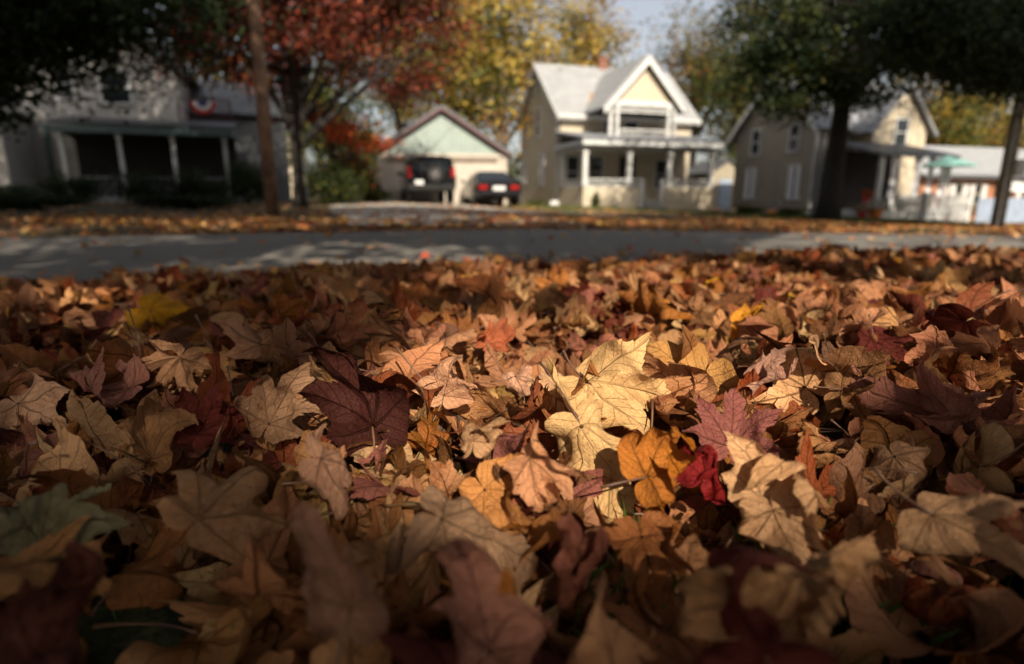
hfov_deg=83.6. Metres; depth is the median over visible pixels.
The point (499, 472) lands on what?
maple leaf
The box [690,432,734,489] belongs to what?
maple leaf
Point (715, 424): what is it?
maple leaf
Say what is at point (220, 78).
background tree
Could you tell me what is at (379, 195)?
bush
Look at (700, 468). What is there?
maple leaf
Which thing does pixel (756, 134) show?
window
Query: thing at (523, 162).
window
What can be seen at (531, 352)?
maple leaf
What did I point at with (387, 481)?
maple leaf
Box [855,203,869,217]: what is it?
flower pot
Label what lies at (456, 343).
maple leaf
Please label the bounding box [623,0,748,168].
background tree
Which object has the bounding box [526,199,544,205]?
bush
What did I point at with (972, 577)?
maple leaf
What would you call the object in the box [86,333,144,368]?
maple leaf
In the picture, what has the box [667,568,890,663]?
maple leaf
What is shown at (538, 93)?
window
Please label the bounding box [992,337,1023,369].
maple leaf
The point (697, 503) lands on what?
maple leaf
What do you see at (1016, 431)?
maple leaf
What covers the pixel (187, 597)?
maple leaf
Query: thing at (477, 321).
maple leaf
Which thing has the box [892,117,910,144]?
window
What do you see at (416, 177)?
parked car
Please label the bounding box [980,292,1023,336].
maple leaf
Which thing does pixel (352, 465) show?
maple leaf
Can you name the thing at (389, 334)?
maple leaf
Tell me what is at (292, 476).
maple leaf
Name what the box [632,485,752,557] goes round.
maple leaf
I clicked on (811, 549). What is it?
maple leaf
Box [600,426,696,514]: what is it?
maple leaf
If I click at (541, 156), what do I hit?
window
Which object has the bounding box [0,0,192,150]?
leafy tree
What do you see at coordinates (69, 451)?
maple leaf
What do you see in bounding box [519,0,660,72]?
background tree
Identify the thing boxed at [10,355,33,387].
maple leaf
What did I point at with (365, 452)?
maple leaf
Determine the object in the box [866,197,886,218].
flower pot
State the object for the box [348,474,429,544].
maple leaf
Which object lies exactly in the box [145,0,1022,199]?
sky
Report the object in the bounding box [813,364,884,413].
maple leaf
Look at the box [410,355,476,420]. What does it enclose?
maple leaf
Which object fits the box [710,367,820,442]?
maple leaf
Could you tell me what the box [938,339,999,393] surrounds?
maple leaf
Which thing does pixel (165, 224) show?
fallen leaves
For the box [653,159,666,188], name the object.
window
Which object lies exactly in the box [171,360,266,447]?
maple leaf
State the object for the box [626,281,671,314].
maple leaf
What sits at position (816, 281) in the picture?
leaf carpet
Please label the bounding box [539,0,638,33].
wire
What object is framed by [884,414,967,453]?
maple leaf
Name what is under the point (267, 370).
maple leaf
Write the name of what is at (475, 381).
maple leaf
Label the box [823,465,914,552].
maple leaf
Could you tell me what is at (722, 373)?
maple leaf
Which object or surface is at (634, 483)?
maple leaf
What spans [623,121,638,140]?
balcony door
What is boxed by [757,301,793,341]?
maple leaf
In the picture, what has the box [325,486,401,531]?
maple leaf
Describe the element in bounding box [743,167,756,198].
window
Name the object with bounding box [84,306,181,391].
maple leaf
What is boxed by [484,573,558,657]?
maple leaf
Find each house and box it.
[0,40,291,202]
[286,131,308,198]
[515,54,726,210]
[725,72,960,219]
[914,145,1023,218]
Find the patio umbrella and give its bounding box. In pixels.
[921,156,977,219]
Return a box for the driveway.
[327,201,585,224]
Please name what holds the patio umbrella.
on the ground at (108, 644)
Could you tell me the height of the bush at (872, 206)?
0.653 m
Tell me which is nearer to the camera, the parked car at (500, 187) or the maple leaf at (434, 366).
the maple leaf at (434, 366)
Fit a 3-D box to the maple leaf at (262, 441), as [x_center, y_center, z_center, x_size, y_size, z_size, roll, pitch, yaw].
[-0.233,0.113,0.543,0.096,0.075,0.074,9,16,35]
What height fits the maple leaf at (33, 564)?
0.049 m
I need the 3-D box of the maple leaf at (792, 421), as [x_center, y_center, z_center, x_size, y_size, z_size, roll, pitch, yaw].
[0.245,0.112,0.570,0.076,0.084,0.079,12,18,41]
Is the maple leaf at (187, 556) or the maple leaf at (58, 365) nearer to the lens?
the maple leaf at (187, 556)
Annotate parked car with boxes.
[397,152,455,203]
[461,171,520,205]
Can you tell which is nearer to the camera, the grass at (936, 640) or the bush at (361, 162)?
the grass at (936, 640)
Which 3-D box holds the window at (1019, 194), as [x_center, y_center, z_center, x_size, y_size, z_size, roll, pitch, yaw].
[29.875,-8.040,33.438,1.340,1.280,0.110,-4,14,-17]
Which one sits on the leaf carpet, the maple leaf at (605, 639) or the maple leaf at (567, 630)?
the maple leaf at (605, 639)
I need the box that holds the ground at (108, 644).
[0,198,1023,663]
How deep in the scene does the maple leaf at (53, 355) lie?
0.90 m
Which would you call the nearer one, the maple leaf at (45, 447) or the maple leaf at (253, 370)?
the maple leaf at (45, 447)
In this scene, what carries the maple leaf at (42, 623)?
on the leaf carpet
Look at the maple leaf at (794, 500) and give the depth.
0.37 m
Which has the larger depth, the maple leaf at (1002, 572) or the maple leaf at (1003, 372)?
the maple leaf at (1003, 372)
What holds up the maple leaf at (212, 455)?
on the maple leaf at (262, 441)
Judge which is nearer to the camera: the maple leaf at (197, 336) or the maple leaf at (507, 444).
the maple leaf at (507, 444)
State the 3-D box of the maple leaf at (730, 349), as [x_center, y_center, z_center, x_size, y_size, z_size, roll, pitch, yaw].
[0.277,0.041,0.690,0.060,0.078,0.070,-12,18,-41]
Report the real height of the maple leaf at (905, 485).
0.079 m
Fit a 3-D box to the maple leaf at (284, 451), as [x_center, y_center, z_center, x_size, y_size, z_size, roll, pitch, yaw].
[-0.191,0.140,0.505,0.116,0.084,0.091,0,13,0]
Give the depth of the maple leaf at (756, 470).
0.40 m
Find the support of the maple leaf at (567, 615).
on the leaf carpet
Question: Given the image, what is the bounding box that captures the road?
[0,229,1023,285]
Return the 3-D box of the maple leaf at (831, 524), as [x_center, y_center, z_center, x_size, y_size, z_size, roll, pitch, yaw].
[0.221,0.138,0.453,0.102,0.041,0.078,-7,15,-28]
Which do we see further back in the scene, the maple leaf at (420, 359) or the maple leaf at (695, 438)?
the maple leaf at (420, 359)
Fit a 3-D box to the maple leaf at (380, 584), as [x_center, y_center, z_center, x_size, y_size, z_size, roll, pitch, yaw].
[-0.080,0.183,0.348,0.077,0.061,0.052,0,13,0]
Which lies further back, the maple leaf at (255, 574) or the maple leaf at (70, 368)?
the maple leaf at (70, 368)
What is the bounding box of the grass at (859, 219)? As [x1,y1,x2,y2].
[670,211,1014,225]
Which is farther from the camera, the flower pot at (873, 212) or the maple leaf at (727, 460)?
the flower pot at (873, 212)
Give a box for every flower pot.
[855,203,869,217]
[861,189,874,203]
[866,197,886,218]
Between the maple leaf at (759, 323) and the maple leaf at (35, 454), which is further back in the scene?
the maple leaf at (759, 323)
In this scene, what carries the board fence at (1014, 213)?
on the ground at (108, 644)
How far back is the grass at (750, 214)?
21.59 m
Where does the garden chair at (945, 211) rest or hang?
on the ground at (108, 644)
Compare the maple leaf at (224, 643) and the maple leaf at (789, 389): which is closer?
the maple leaf at (224, 643)
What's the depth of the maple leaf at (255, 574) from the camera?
0.36 m
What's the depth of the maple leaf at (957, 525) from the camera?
0.34 m
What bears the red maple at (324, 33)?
on the ground at (108, 644)
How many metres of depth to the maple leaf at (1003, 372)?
0.63 m
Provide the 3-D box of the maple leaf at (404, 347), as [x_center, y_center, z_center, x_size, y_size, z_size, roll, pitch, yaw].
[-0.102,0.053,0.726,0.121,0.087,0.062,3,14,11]
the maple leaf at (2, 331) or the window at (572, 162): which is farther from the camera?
the window at (572, 162)
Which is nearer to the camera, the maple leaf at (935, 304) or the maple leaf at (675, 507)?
the maple leaf at (675, 507)
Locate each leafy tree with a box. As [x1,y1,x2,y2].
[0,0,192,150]
[0,0,369,134]
[680,0,1022,220]
[794,0,1023,140]
[811,0,1023,156]
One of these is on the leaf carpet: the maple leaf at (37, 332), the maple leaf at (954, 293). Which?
the maple leaf at (954, 293)
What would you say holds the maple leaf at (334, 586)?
on the leaf carpet
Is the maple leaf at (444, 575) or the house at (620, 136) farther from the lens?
the house at (620, 136)
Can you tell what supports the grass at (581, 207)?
on the ground at (108, 644)
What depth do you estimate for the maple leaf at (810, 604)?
0.28 m
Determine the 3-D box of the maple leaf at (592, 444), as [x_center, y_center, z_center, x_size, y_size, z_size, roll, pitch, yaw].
[0.060,0.095,0.479,0.119,0.118,0.068,12,18,40]
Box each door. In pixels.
[389,162,438,202]
[453,162,494,203]
[619,157,635,185]
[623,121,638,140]
[717,179,731,209]
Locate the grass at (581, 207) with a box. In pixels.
[416,202,754,212]
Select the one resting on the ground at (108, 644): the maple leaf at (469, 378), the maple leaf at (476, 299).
the maple leaf at (469, 378)
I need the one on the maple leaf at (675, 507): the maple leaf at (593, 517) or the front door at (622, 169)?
the maple leaf at (593, 517)
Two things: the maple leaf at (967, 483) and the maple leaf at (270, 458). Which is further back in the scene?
the maple leaf at (270, 458)
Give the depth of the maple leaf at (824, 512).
0.46 m
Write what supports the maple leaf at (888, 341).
on the ground at (108, 644)
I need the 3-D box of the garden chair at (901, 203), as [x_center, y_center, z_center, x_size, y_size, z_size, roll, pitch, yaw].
[15.104,-4.888,22.345,0.820,1.000,0.950,5,14,19]
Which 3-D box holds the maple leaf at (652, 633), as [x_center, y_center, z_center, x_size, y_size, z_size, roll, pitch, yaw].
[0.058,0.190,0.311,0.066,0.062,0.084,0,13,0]
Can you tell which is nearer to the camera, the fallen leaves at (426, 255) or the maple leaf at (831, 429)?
the maple leaf at (831, 429)
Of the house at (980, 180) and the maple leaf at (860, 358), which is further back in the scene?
the house at (980, 180)
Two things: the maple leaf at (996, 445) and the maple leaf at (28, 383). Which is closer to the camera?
the maple leaf at (996, 445)
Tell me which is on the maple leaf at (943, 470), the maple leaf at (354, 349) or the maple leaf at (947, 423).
the maple leaf at (947, 423)
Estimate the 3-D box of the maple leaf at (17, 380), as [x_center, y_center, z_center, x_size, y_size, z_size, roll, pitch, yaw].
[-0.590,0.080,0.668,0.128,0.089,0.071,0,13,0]
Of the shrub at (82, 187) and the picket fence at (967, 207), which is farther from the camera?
the picket fence at (967, 207)
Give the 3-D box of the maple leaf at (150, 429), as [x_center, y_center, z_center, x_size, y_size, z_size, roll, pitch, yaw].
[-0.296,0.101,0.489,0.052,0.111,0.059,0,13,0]
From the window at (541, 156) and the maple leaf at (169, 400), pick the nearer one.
the maple leaf at (169, 400)
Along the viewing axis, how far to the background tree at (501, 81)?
32.55 m
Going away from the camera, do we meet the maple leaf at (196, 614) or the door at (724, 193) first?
the maple leaf at (196, 614)
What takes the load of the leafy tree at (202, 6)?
on the ground at (108, 644)
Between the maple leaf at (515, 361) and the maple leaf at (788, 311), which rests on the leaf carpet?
the maple leaf at (788, 311)
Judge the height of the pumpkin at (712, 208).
0.388 m
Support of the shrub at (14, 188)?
on the ground at (108, 644)
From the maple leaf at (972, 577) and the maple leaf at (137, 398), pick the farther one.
the maple leaf at (137, 398)
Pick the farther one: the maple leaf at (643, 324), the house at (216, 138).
the house at (216, 138)
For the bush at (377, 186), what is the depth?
24.56 m
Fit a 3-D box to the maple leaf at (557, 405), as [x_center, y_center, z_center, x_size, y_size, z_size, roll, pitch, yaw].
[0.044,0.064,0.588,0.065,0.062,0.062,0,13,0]
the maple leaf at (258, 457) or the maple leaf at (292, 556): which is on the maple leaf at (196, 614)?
the maple leaf at (292, 556)
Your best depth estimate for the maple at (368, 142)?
19.64 m
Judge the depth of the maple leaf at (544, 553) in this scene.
0.39 m
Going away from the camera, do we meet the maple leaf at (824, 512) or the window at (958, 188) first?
the maple leaf at (824, 512)
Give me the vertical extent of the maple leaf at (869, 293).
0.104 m
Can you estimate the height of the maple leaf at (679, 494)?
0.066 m
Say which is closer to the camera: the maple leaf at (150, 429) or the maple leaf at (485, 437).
the maple leaf at (485, 437)
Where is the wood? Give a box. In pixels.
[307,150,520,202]
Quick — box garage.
[371,105,512,204]
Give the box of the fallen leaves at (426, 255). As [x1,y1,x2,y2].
[0,247,976,284]
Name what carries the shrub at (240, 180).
on the ground at (108, 644)
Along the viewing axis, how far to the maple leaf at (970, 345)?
0.71 m
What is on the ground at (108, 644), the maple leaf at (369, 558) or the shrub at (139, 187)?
the shrub at (139, 187)
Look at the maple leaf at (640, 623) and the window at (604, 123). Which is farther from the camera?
the window at (604, 123)
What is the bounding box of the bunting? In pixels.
[189,101,214,113]
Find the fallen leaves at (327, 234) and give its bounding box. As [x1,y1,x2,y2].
[0,226,1023,277]
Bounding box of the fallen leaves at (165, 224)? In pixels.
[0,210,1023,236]
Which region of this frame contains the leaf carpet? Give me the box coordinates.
[0,243,1023,663]
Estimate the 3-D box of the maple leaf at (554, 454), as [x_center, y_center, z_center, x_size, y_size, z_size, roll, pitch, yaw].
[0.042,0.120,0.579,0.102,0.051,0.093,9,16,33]
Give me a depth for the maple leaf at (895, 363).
0.82 m
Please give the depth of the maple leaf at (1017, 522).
0.38 m
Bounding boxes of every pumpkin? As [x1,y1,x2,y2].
[707,205,716,211]
[729,207,736,212]
[767,208,775,214]
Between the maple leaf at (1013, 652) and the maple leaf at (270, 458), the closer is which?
the maple leaf at (1013, 652)
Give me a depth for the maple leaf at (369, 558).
0.36 m
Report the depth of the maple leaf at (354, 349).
0.77 m
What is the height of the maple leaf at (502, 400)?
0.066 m
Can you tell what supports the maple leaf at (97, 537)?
on the grass at (936, 640)
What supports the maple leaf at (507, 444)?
on the maple leaf at (577, 504)
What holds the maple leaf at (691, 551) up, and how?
on the maple leaf at (860, 647)
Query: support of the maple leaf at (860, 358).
on the leaf carpet
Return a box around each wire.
[409,2,756,31]
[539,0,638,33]
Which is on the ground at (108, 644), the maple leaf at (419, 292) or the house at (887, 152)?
the house at (887, 152)
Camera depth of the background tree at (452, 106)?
36.47 m
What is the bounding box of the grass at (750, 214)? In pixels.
[628,208,862,218]
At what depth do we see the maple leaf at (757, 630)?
0.25 m
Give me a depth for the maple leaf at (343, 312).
0.93 m
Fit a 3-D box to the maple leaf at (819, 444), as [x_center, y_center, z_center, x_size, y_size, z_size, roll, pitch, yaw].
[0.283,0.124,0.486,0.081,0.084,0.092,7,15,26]
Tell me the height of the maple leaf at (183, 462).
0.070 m
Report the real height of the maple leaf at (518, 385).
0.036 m
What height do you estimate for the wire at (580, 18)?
8.989 m
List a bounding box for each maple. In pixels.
[71,0,503,207]
[271,96,406,203]
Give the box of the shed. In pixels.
[687,158,734,209]
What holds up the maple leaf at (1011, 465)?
on the maple leaf at (996, 445)
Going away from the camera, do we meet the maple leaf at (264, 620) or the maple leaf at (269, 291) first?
the maple leaf at (264, 620)
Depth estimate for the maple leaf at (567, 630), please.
0.35 m
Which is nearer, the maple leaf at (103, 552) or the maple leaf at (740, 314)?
the maple leaf at (103, 552)
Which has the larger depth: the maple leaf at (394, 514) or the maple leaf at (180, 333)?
the maple leaf at (180, 333)
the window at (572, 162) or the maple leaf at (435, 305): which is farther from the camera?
the window at (572, 162)
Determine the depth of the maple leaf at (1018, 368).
0.65 m
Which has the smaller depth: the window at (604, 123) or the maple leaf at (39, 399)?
the maple leaf at (39, 399)
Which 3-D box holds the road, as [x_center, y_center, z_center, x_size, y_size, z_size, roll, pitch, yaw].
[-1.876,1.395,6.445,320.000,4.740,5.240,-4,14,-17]
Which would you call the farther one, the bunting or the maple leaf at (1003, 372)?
the bunting
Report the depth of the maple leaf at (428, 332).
0.81 m
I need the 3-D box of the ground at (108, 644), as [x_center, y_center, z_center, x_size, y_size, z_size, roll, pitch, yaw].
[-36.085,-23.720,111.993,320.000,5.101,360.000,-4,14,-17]
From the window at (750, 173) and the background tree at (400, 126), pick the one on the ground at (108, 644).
the background tree at (400, 126)
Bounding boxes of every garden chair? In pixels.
[887,194,911,216]
[929,197,954,220]
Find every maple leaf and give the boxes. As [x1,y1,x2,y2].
[0,329,6,334]
[0,338,31,356]
[0,343,86,427]
[0,357,54,402]
[0,367,70,430]
[0,380,9,400]
[0,421,151,532]
[0,430,52,500]
[0,446,22,492]
[0,468,116,544]
[0,483,130,561]
[0,514,114,599]
[0,534,112,591]
[0,537,105,602]
[0,539,105,663]
[4,326,40,347]
[7,466,25,485]
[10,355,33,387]
[15,281,46,312]
[15,431,90,479]
[38,365,50,381]
[39,496,165,547]
[42,348,83,361]
[50,361,65,374]
[52,388,132,460]
[54,364,90,388]
[67,347,149,407]
[81,518,198,616]
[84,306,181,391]
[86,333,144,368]
[92,594,272,663]
[113,291,189,330]
[115,388,198,485]
[118,327,148,340]
[123,321,151,342]
[129,381,151,405]
[138,450,203,531]
[140,340,211,393]
[151,388,228,464]
[156,322,207,352]
[156,466,287,564]
[156,578,303,663]
[159,321,217,346]
[164,350,176,355]
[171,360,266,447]
[173,383,243,450]
[173,540,228,569]
[182,552,232,603]
[190,366,248,439]
[193,314,261,394]
[197,412,295,477]
[209,479,306,605]
[210,470,317,563]
[214,319,294,359]
[216,422,294,466]
[217,591,274,624]
[223,454,262,472]
[229,321,282,345]
[234,362,320,443]
[235,422,301,469]
[253,324,300,366]
[260,362,279,384]
[260,505,359,652]
[262,501,448,653]
[267,268,294,302]
[270,317,316,377]
[274,435,337,497]
[280,482,367,517]
[290,502,389,663]
[297,346,409,464]
[298,423,351,520]
[302,524,439,642]
[315,368,392,428]
[321,442,358,475]
[325,285,347,309]
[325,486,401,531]
[329,304,388,326]
[341,492,457,588]
[344,302,379,342]
[348,337,370,359]
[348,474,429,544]
[350,429,437,494]
[356,406,439,473]
[360,313,415,349]
[360,337,421,396]
[364,468,428,511]
[367,286,389,294]
[372,370,442,432]
[376,580,387,590]
[380,465,459,580]
[383,342,447,376]
[385,484,537,596]
[388,283,447,305]
[388,589,455,639]
[389,305,446,342]
[395,346,464,460]
[402,336,417,351]
[403,578,455,643]
[407,397,464,434]
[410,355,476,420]
[423,339,437,370]
[425,285,441,306]
[425,304,467,317]
[426,286,461,303]
[430,538,554,663]
[436,567,449,600]
[439,326,484,354]
[439,562,580,629]
[440,500,568,596]
[448,376,556,474]
[450,396,542,444]
[454,430,615,563]
[456,273,502,301]
[458,317,485,339]
[458,452,533,534]
[459,421,584,556]
[461,417,527,457]
[463,364,473,383]
[466,360,481,385]
[467,293,482,309]
[473,297,517,320]
[475,317,515,352]
[478,342,529,397]
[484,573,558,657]
[490,365,542,396]
[503,421,593,511]
[504,331,576,361]
[509,359,538,366]
[512,498,531,534]
[519,352,588,383]
[523,359,565,412]
[524,505,585,578]
[535,576,629,651]
[539,361,636,526]
[539,543,684,631]
[541,573,656,663]
[544,431,612,459]
[545,331,670,434]
[552,289,590,337]
[552,513,609,611]
[556,494,586,550]
[558,451,571,498]
[559,619,587,636]
[560,472,689,547]
[588,578,712,663]
[598,511,694,612]
[600,276,649,294]
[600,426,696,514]
[613,399,669,525]
[622,534,781,635]
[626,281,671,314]
[630,626,656,641]
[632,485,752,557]
[633,512,815,553]
[636,419,678,446]
[640,319,672,338]
[641,355,722,428]
[646,340,739,395]
[664,461,727,512]
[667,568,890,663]
[668,490,741,533]
[673,512,777,571]
[676,443,724,504]
[678,389,795,442]
[679,565,800,641]
[681,425,731,483]
[682,388,783,463]
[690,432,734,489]
[695,545,848,663]
[709,347,717,359]
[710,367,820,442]
[715,336,761,378]
[715,503,868,529]
[721,431,823,546]
[728,280,754,306]
[730,303,763,340]
[737,315,778,348]
[737,334,835,414]
[738,474,827,581]
[744,345,797,395]
[752,487,828,550]
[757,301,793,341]
[760,396,812,432]
[763,422,814,455]
[774,536,881,641]
[775,438,887,518]
[779,306,799,331]
[788,460,851,540]
[796,418,917,485]
[803,332,889,427]
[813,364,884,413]
[813,523,903,589]
[816,473,836,522]
[819,411,948,494]
[819,412,893,439]
[820,428,840,430]
[823,301,890,333]
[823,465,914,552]
[835,497,962,663]
[838,427,930,486]
[840,280,894,300]
[845,314,905,375]
[845,528,1023,657]
[850,358,1023,442]
[854,314,913,372]
[859,292,903,324]
[863,441,930,494]
[868,516,900,611]
[872,467,1023,576]
[877,474,924,513]
[880,286,908,294]
[884,298,929,327]
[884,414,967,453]
[895,413,914,430]
[897,558,1010,649]
[899,314,912,322]
[909,553,998,587]
[915,383,991,459]
[918,421,1023,495]
[920,303,986,359]
[922,627,965,663]
[927,289,1010,320]
[933,514,1012,582]
[935,454,953,484]
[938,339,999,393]
[938,356,993,390]
[943,286,995,298]
[945,472,1023,565]
[949,325,1022,394]
[953,412,1023,476]
[953,424,1023,487]
[965,397,996,434]
[974,627,1023,663]
[975,513,1023,554]
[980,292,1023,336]
[991,353,1018,388]
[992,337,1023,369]
[1010,361,1023,382]
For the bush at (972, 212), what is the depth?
24.80 m
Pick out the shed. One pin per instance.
(723, 181)
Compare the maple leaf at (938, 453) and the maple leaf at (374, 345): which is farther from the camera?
the maple leaf at (374, 345)
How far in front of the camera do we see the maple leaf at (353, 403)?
0.50 m
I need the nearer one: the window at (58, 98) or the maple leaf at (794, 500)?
the maple leaf at (794, 500)
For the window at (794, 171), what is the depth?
25.04 m
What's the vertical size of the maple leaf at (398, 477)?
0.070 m
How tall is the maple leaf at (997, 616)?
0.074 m
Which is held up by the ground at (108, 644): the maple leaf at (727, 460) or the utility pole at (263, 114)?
the utility pole at (263, 114)
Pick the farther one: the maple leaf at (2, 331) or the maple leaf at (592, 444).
the maple leaf at (2, 331)
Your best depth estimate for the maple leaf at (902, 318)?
0.91 m
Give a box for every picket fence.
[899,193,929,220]
[919,192,973,222]
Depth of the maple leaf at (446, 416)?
0.59 m
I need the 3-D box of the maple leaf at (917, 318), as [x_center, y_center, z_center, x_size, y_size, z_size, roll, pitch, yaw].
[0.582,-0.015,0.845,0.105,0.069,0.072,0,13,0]
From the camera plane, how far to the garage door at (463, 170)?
26.23 m
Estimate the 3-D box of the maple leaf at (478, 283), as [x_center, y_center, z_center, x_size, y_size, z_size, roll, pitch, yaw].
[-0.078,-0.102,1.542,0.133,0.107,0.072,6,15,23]
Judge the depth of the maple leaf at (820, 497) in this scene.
0.40 m
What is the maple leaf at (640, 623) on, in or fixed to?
on the maple leaf at (860, 647)
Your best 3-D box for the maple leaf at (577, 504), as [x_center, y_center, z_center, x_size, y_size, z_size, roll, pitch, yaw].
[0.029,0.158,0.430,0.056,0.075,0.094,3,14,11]
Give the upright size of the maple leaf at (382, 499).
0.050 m
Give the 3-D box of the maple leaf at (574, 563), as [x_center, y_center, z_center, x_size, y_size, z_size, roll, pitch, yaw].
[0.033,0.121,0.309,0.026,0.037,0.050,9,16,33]
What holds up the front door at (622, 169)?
in the house at (620, 136)
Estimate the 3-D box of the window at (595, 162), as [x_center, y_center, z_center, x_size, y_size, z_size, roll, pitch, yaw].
[4.318,-8.213,29.469,0.880,1.680,0.110,-4,14,-17]
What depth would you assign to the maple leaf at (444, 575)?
0.37 m
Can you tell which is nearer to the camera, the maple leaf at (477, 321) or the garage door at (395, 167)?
the maple leaf at (477, 321)
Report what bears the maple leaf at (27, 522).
on the leaf carpet
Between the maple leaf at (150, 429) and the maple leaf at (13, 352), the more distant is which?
the maple leaf at (13, 352)
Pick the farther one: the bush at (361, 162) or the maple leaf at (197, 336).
the bush at (361, 162)
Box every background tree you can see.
[151,24,352,169]
[230,6,412,198]
[316,1,474,132]
[369,0,548,139]
[397,0,642,202]
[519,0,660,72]
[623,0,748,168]
[666,0,823,160]
[875,73,1012,147]
[933,92,1023,148]
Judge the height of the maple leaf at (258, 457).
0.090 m
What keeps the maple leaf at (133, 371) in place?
on the maple leaf at (117, 349)
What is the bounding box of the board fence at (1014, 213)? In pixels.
[975,198,1023,222]
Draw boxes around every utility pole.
[247,0,279,216]
[989,89,1023,226]
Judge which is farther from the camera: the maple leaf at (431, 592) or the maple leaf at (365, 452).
the maple leaf at (365, 452)
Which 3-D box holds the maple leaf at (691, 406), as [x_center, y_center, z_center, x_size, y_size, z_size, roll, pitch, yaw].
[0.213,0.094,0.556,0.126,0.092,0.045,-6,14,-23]
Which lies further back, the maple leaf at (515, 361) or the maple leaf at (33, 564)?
the maple leaf at (515, 361)
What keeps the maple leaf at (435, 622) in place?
on the ground at (108, 644)
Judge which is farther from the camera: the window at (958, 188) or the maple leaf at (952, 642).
the window at (958, 188)
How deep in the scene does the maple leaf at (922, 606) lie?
0.34 m
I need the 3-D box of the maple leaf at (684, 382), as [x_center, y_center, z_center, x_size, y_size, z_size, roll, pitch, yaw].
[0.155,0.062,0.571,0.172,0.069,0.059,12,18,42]
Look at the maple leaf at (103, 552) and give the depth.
0.41 m
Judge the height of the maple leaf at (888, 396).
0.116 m
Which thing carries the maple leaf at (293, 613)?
on the ground at (108, 644)
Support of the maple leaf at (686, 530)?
on the ground at (108, 644)
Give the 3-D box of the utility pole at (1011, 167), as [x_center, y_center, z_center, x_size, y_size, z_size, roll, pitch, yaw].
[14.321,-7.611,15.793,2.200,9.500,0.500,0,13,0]
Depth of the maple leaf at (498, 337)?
0.80 m
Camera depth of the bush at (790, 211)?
23.87 m
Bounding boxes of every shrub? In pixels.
[0,181,68,205]
[32,170,116,204]
[100,166,182,205]
[163,162,242,203]
[216,157,277,204]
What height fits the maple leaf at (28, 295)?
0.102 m
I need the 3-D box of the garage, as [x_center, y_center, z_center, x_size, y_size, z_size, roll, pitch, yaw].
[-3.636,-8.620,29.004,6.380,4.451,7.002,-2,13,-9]
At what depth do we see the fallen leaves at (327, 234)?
6.43 m
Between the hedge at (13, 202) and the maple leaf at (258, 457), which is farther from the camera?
the hedge at (13, 202)
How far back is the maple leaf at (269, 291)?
1.60 m
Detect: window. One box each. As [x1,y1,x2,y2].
[53,68,76,101]
[97,69,133,105]
[522,160,525,182]
[535,106,540,138]
[536,80,540,96]
[539,153,544,186]
[565,155,579,183]
[588,155,603,185]
[602,121,614,139]
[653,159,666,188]
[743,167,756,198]
[749,128,762,156]
[785,164,802,199]
[787,122,801,152]
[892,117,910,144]
[948,182,968,200]
[969,182,987,205]
[1015,191,1023,197]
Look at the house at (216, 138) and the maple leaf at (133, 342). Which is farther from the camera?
the house at (216, 138)
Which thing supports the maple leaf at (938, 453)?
on the leaf carpet
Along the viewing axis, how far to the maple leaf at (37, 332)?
1.06 m
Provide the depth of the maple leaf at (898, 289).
1.22 m
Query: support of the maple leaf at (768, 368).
on the maple leaf at (794, 407)
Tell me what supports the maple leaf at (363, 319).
on the leaf carpet
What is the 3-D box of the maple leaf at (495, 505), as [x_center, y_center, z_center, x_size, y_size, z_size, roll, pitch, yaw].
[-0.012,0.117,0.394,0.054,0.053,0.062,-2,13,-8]
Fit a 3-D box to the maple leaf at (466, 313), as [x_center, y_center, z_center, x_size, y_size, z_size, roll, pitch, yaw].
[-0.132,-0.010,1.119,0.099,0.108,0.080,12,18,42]
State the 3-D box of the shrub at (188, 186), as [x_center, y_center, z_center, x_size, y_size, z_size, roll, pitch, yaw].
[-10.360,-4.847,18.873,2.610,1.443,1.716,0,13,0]
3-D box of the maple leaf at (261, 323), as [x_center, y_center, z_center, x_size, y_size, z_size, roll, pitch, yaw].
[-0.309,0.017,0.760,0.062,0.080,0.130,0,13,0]
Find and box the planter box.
[550,201,558,204]
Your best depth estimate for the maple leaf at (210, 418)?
0.52 m
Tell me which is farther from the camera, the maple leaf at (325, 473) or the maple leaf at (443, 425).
the maple leaf at (443, 425)
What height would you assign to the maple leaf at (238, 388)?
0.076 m
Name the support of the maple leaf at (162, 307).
on the leaf carpet
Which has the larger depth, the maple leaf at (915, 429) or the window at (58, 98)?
the window at (58, 98)
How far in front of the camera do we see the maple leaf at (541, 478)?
0.39 m
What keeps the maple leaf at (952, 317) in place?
on the leaf carpet
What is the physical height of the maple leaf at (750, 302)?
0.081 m
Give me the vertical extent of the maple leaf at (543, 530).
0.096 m
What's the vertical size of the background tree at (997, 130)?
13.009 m
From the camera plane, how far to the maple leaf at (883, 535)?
0.38 m
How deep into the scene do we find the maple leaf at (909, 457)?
0.45 m
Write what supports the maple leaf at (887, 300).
on the leaf carpet
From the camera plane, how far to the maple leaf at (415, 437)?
0.52 m
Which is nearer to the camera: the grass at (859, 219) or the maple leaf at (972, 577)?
the maple leaf at (972, 577)
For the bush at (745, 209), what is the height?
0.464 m
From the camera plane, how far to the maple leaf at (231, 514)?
0.36 m
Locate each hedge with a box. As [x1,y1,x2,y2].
[0,192,106,210]
[115,192,254,209]
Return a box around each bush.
[304,156,373,204]
[312,141,387,202]
[358,174,383,200]
[358,187,393,201]
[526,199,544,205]
[590,189,601,206]
[727,205,766,212]
[776,207,812,214]
[846,203,895,213]
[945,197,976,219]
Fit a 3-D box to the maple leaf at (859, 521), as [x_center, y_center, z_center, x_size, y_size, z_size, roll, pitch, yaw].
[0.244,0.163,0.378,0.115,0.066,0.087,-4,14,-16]

